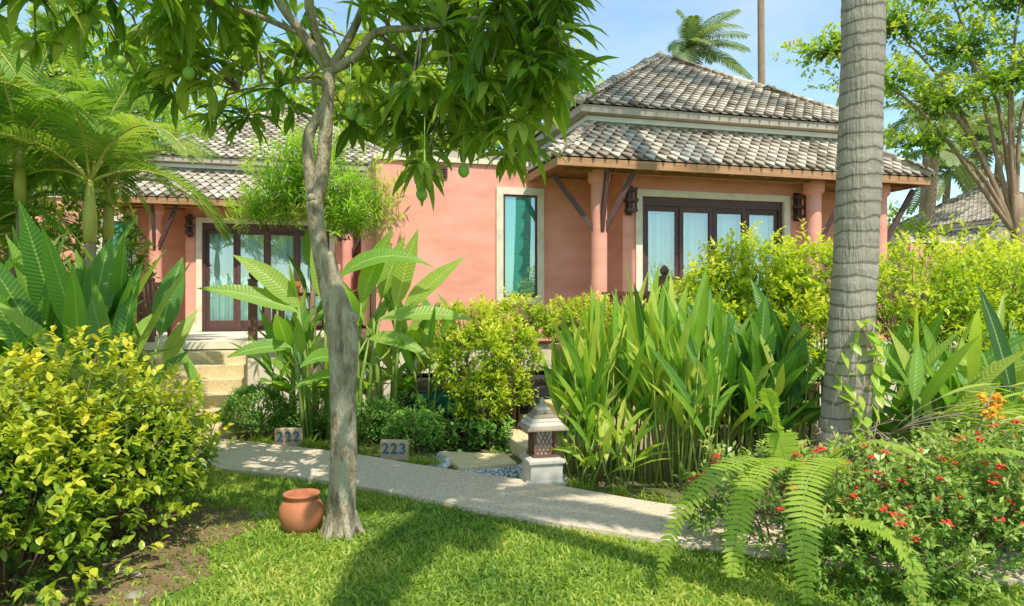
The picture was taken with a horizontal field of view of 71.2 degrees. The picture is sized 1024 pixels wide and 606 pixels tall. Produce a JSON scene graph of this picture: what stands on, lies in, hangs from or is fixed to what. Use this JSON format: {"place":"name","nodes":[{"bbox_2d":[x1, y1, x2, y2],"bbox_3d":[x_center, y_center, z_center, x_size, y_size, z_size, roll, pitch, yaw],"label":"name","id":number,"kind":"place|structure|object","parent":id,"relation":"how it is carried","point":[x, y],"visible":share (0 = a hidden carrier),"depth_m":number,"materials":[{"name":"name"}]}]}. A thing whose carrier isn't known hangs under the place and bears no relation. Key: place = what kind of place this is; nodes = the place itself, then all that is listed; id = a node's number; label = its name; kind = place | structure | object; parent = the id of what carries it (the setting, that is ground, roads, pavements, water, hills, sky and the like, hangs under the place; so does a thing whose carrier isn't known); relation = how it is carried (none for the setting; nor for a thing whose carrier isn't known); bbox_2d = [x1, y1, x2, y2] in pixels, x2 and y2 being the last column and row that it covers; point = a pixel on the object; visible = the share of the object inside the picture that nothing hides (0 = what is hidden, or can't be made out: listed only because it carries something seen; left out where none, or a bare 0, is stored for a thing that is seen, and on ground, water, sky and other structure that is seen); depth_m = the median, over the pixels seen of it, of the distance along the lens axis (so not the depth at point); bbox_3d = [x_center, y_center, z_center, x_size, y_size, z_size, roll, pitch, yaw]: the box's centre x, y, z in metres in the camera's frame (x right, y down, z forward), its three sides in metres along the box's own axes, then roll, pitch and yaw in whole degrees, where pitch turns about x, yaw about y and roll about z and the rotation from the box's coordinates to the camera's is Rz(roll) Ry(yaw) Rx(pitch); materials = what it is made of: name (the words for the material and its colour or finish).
{"place":"outdoors","nodes":[
{"label":"outdoors","id":0,"kind":"place"},
{"bbox_2d":[429,453,568,485],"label":"gravel","id":1,"kind":"structure","parent":0,"point":[497,471],"depth_m":6.77,"materials":[{"name":"grey gravel"}]},
{"bbox_2d":[0,469,1023,605],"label":"lawn","id":2,"kind":"structure","parent":0,"point":[403,551],"depth_m":4.26,"materials":[{"name":"green plant"}]},
{"bbox_2d":[0,200,197,472],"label":"heliconia plant","id":3,"kind":"object","parent":2,"relation":"on","point":[42,292],"visible":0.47,"depth_m":6.07,"materials":[{"name":"green plant"}]},
{"bbox_2d":[0,497,255,605],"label":"flower bed","id":4,"kind":"object","parent":2,"relation":"on","point":[125,583],"visible":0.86,"depth_m":4.41,"materials":[{"name":"brown soil"}]},
{"bbox_2d":[0,325,244,605],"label":"hedge bush","id":5,"kind":"object","parent":4,"relation":"on","point":[74,478],"visible":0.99,"depth_m":4.29,"materials":[{"name":"green plant"}]},
{"bbox_2d":[125,513,819,605],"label":"garden stones","id":6,"kind":"object","parent":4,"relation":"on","point":[133,594],"visible":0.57,"depth_m":3.91,"materials":[{"name":"grey stone"}]},
{"bbox_2d":[278,488,324,534],"bbox_3d":[-1.470,1.462,5.000,0.309,0.275,0.309,0,0,0],"label":"clay pot","id":7,"kind":"object","parent":2,"relation":"on","point":[301,510],"visible":0.96,"depth_m":4.89,"materials":[{"name":"ceramic"}]},
{"bbox_2d":[0,0,619,541],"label":"shade tree","id":8,"kind":"object","parent":2,"relation":"on","point":[526,54],"visible":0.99,"depth_m":4.85,"materials":[{"name":"green plant"}]},
{"bbox_2d":[657,388,1023,605],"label":"sword fern","id":9,"kind":"object","parent":2,"relation":"on","point":[782,444],"visible":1,"depth_m":3.89,"materials":[{"name":"green plant"}]},
{"bbox_2d":[663,409,1023,605],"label":"ixora bush","id":10,"kind":"object","parent":2,"relation":"on","point":[861,496],"visible":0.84,"depth_m":4.29,"materials":[{"name":"green plant"}]},
{"bbox_2d":[0,0,1023,223],"label":"sky","id":11,"kind":"structure","parent":0,"point":[636,30],"materials":[{"name":"blue"}]},
{"bbox_2d":[49,437,1023,586],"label":"garden path","id":12,"kind":"structure","parent":0,"point":[558,506],"depth_m":5.67,"materials":[{"name":"grey concrete"}]},
{"bbox_2d":[72,330,1023,533],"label":"ground","id":13,"kind":"structure","parent":0,"point":[603,482],"depth_m":6.88,"materials":[{"name":"soil"}]},
{"bbox_2d":[0,30,106,159],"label":"areca palm","id":14,"kind":"object","parent":13,"relation":"on","point":[8,71],"visible":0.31,"depth_m":7.57,"materials":[{"name":"green plant"}]},
{"bbox_2d":[0,123,114,264],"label":"areca palm","id":15,"kind":"object","parent":13,"relation":"on","point":[7,213],"visible":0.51,"depth_m":8.24,"materials":[{"name":"green plant"}]},
{"bbox_2d":[0,6,153,277],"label":"areca palm","id":16,"kind":"object","parent":13,"relation":"on","point":[12,268],"visible":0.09,"depth_m":9.11,"materials":[{"name":"green plant"}]},
{"bbox_2d":[0,127,160,411],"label":"background shrubs","id":17,"kind":"object","parent":13,"relation":"on","point":[132,234],"visible":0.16,"depth_m":10.11,"materials":[{"name":"green plant"}]},
{"bbox_2d":[0,2,180,187],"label":"background tree","id":18,"kind":"object","parent":13,"relation":"on","point":[94,65],"visible":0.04,"depth_m":16.94,"materials":[{"name":"green plant"}]},
{"bbox_2d":[0,0,182,236],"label":"areca palm","id":19,"kind":"object","parent":13,"relation":"on","point":[19,112],"visible":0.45,"depth_m":7.94,"materials":[{"name":"green plant"}]},
{"bbox_2d":[23,48,182,209],"bbox_3d":[-8.783,-1.578,14.409,4.942,6.581,3.643,0,0,0],"label":"background tree","id":20,"kind":"object","parent":13,"relation":"on","point":[145,111],"visible":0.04,"depth_m":13.81,"materials":[{"name":"green plant"}]},
{"bbox_2d":[0,46,223,268],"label":"areca palm","id":21,"kind":"object","parent":13,"relation":"on","point":[87,151],"visible":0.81,"depth_m":7.85,"materials":[{"name":"green plant"}]},
{"bbox_2d":[0,66,233,397],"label":"areca palm","id":22,"kind":"object","parent":13,"relation":"on","point":[108,216],"visible":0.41,"depth_m":9.34,"materials":[{"name":"green plant"}]},
{"bbox_2d":[0,104,388,439],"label":"pink bungalow","id":23,"kind":"object","parent":13,"relation":"on","point":[188,232],"visible":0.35,"depth_m":13.36,"materials":[{"name":"paint"}]},
{"bbox_2d":[140,282,170,336],"bbox_3d":[-5.754,0.100,11.294,0.520,0.870,0.505,0,0,34],"label":"terrace chair","id":24,"kind":"object","parent":23,"relation":"on","point":[157,284],"visible":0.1,"depth_m":11.33,"materials":[{"name":"brown wood"}]},
{"bbox_2d":[274,281,309,316],"bbox_3d":[-3.346,0.100,10.893,0.520,0.870,0.505,0,0,-29],"label":"terrace chair","id":25,"kind":"object","parent":23,"relation":"on","point":[298,283],"visible":0.16,"depth_m":11.13,"materials":[{"name":"orange wood"}]},
{"bbox_2d":[179,348,224,447],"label":"heliconia plant","id":26,"kind":"object","parent":13,"relation":"on","point":[190,370],"visible":0.43,"depth_m":7.72,"materials":[{"name":"green plant"}]},
{"bbox_2d":[218,381,290,440],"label":"boxwood bush","id":27,"kind":"object","parent":13,"relation":"on","point":[232,405],"visible":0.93,"depth_m":8.20,"materials":[{"name":"green plant"}]},
{"bbox_2d":[130,32,400,331],"bbox_3d":[-6.719,-2.680,19.176,9.262,8.782,6.212,0,0,0],"label":"background tree","id":28,"kind":"object","parent":13,"relation":"on","point":[230,100],"visible":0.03,"depth_m":18.27,"materials":[{"name":"green plant"}]},
{"bbox_2d":[275,428,302,446],"bbox_3d":[-2.480,1.510,7.943,0.300,0.240,0.064,0,0,-3],"label":"number sign","id":29,"kind":"object","parent":13,"relation":"on","point":[285,436],"visible":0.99,"depth_m":7.92,"materials":[{"name":"stone"}]},
{"bbox_2d":[286,227,323,336],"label":"banana plant","id":30,"kind":"object","parent":13,"relation":"on","point":[306,247],"visible":0.33,"depth_m":9.85,"materials":[{"name":"green plant"}]},
{"bbox_2d":[222,115,414,422],"bbox_3d":[-2.563,-0.478,9.528,2.648,4.160,1.809,0,0,0],"label":"yellow oleander","id":31,"kind":"object","parent":13,"relation":"on","point":[343,202],"visible":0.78,"depth_m":9.30,"materials":[{"name":"green plant"}]},
{"bbox_2d":[197,228,475,445],"bbox_3d":[-1.951,0.367,8.365,3.156,2.521,2.001,0,0,-25],"label":"banana plant","id":32,"kind":"object","parent":13,"relation":"on","point":[386,268],"visible":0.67,"depth_m":8.19,"materials":[{"name":"green plant"}]},
{"bbox_2d":[271,388,448,451],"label":"boxwood bush","id":33,"kind":"object","parent":13,"relation":"on","point":[400,414],"visible":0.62,"depth_m":7.98,"materials":[{"name":"green plant"}]},
{"bbox_2d":[230,289,509,442],"bbox_3d":[-1.542,0.714,8.527,3.376,1.819,1.750,0,0,0],"label":"heliconia plant","id":34,"kind":"object","parent":13,"relation":"on","point":[303,333],"visible":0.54,"depth_m":8.38,"materials":[{"name":"green plant"}]},
{"bbox_2d":[380,439,408,459],"bbox_3d":[-1.201,1.515,7.313,0.290,0.230,0.064,0,0,6],"label":"number sign","id":35,"kind":"object","parent":13,"relation":"on","point":[393,449],"visible":0.98,"depth_m":7.29,"materials":[{"name":"stone"}]},
{"bbox_2d":[274,401,515,453],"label":"ground cover plant","id":36,"kind":"object","parent":13,"relation":"on","point":[476,438],"visible":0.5,"depth_m":7.80,"materials":[{"name":"green plant"}]},
{"bbox_2d":[290,17,527,152],"bbox_3d":[-2.204,-3.112,19.934,8.419,9.643,5.652,0,0,0],"label":"background tree","id":37,"kind":"object","parent":13,"relation":"on","point":[389,135],"visible":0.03,"depth_m":19.22,"materials":[{"name":"green plant"}]},
{"bbox_2d":[245,432,687,505],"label":"edging grass","id":38,"kind":"structure","parent":13,"relation":"on","point":[416,460],"depth_m":6.97,"materials":[{"name":"green plant"}]},
{"bbox_2d":[439,451,516,470],"bbox_3d":[-0.347,1.575,7.227,0.621,0.050,0.784,0,0,-19],"label":"stepping pad","id":39,"kind":"object","parent":13,"relation":"on","point":[462,461],"visible":0.74,"depth_m":7.04,"materials":[{"name":"stone"}]},
{"bbox_2d":[415,286,647,446],"bbox_3d":[0.339,0.697,8.590,2.927,1.812,1.624,0,0,-17],"label":"golden shrub","id":40,"kind":"object","parent":13,"relation":"on","point":[493,333],"visible":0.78,"depth_m":8.14,"materials":[{"name":"green plant"}]},
{"bbox_2d":[517,397,567,485],"bbox_3d":[0.265,1.214,6.300,0.360,0.772,0.360,0,0,-14],"label":"garden lantern","id":41,"kind":"object","parent":13,"relation":"on","point":[542,463],"visible":0.97,"depth_m":6.19,"materials":[{"name":"stone"}]},
{"bbox_2d":[487,27,604,150],"bbox_3d":[1.087,-3.345,20.891,5.524,10.112,4.440,0,0,23],"label":"background tree","id":42,"kind":"object","parent":13,"relation":"on","point":[580,88],"depth_m":20.54,"materials":[{"name":"green plant"}]},
{"bbox_2d":[544,398,677,491],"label":"ginger clump","id":43,"kind":"object","parent":13,"relation":"on","point":[605,427],"visible":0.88,"depth_m":6.14,"materials":[{"name":"green plant"}]},
{"bbox_2d":[536,262,743,494],"bbox_3d":[1.056,0.624,6.434,1.909,1.997,1.332,0,0,25],"label":"ginger clump","id":44,"kind":"object","parent":13,"relation":"on","point":[640,365],"visible":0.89,"depth_m":6.20,"materials":[{"name":"green plant"}]},
{"bbox_2d":[361,51,957,459],"bbox_3d":[1.809,-1.425,11.580,8.117,6.050,7.637,0,0,-16],"label":"pink bungalow","id":45,"kind":"object","parent":13,"relation":"on","point":[671,161],"visible":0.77,"depth_m":10.22,"materials":[{"name":"paint"}]},
{"bbox_2d":[667,8,752,79],"bbox_3d":[9.257,-6.293,33.949,4.107,15.804,4.320,0,0,30],"label":"coconut palm","id":46,"kind":"object","parent":13,"relation":"on","point":[693,35],"visible":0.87,"depth_m":33.57,"materials":[{"name":"green plant"}]},
{"bbox_2d":[665,278,826,481],"bbox_3d":[2.096,0.693,6.644,1.851,1.858,1.668,0,0,-27],"label":"ginger clump","id":47,"kind":"object","parent":13,"relation":"on","point":[765,350],"visible":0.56,"depth_m":6.46,"materials":[{"name":"green plant"}]},
{"bbox_2d":[757,0,764,84],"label":"coconut palm","id":48,"kind":"object","parent":13,"relation":"on","point":[761,40],"visible":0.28,"depth_m":33.86,"materials":[{"name":"brown plant"}]},
{"bbox_2d":[660,218,904,457],"bbox_3d":[2.822,0.354,7.512,2.556,2.496,1.727,0,0,0],"label":"golden shrub","id":49,"kind":"object","parent":13,"relation":"on","point":[789,291],"visible":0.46,"depth_m":7.35,"materials":[{"name":"green plant"}]},
{"bbox_2d":[810,0,886,501],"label":"coconut palm","id":50,"kind":"object","parent":13,"relation":"on","point":[856,232],"visible":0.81,"depth_m":5.76,"materials":[{"name":"grey plant"}]},
{"bbox_2d":[815,318,932,496],"bbox_3d":[2.810,0.850,5.682,1.044,1.470,0.440,0,0,0],"label":"climbing vine","id":51,"kind":"object","parent":50,"relation":"attached to","point":[875,341],"visible":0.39,"depth_m":5.66,"materials":[{"name":"green plant"}]},
{"bbox_2d":[768,0,1023,310],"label":"flowering tree","id":52,"kind":"object","parent":13,"relation":"on","point":[1009,209],"visible":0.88,"depth_m":11.92,"materials":[{"name":"green plant"}]},
{"bbox_2d":[887,201,907,262],"bbox_3d":[7.053,-0.610,15.642,2.585,4.655,3.391,0,0,42],"label":"background tree","id":53,"kind":"object","parent":13,"relation":"on","point":[890,206],"depth_m":15.74,"materials":[{"name":"green plant"}]},
{"bbox_2d":[809,285,1023,496],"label":"heliconia plant","id":54,"kind":"object","parent":13,"relation":"on","point":[929,370],"visible":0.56,"depth_m":5.93,"materials":[{"name":"green plant"}]},
{"bbox_2d":[818,225,1023,447],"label":"golden shrub","id":55,"kind":"object","parent":13,"relation":"on","point":[953,315],"visible":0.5,"depth_m":7.47,"materials":[{"name":"green plant"}]},
{"bbox_2d":[884,52,994,211],"bbox_3d":[17.566,-4.306,30.011,5.043,11.838,5.638,0,0,36],"label":"coconut palm","id":56,"kind":"object","parent":13,"relation":"on","point":[925,163],"visible":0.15,"depth_m":29.87,"materials":[{"name":"green plant"}]},
{"bbox_2d":[883,69,1023,227],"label":"coconut palm","id":57,"kind":"object","parent":13,"relation":"on","point":[954,163],"visible":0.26,"depth_m":25.89,"materials":[{"name":"green plant"}]},
{"bbox_2d":[887,181,1023,342],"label":"pink bungalow","id":58,"kind":"object","parent":13,"relation":"on","point":[968,206],"visible":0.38,"depth_m":24.49,"materials":[{"name":"tile"}]},
{"bbox_2d":[887,200,1023,387],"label":"background shrubs","id":59,"kind":"object","parent":13,"relation":"on","point":[924,229],"visible":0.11,"depth_m":11.36,"materials":[{"name":"green plant"}]},
{"bbox_2d":[890,382,1023,459],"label":"orchid plant","id":60,"kind":"object","parent":13,"relation":"on","point":[995,397],"visible":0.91,"depth_m":5.17,"materials":[{"name":"green plant"}]},
{"bbox_2d":[890,113,1023,215],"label":"coconut palm","id":61,"kind":"object","parent":13,"relation":"on","point":[944,187],"visible":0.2,"depth_m":30.65,"materials":[{"name":"green plant"}]},
{"bbox_2d":[938,84,1023,183],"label":"coconut palm","id":62,"kind":"object","parent":13,"relation":"on","point":[995,125],"visible":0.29,"depth_m":29.89,"materials":[{"name":"green plant"}]},
{"bbox_2d":[941,91,1023,181],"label":"coconut palm","id":63,"kind":"object","parent":13,"relation":"on","point":[988,158],"visible":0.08,"depth_m":33.87,"materials":[{"name":"green plant"}]}
]}

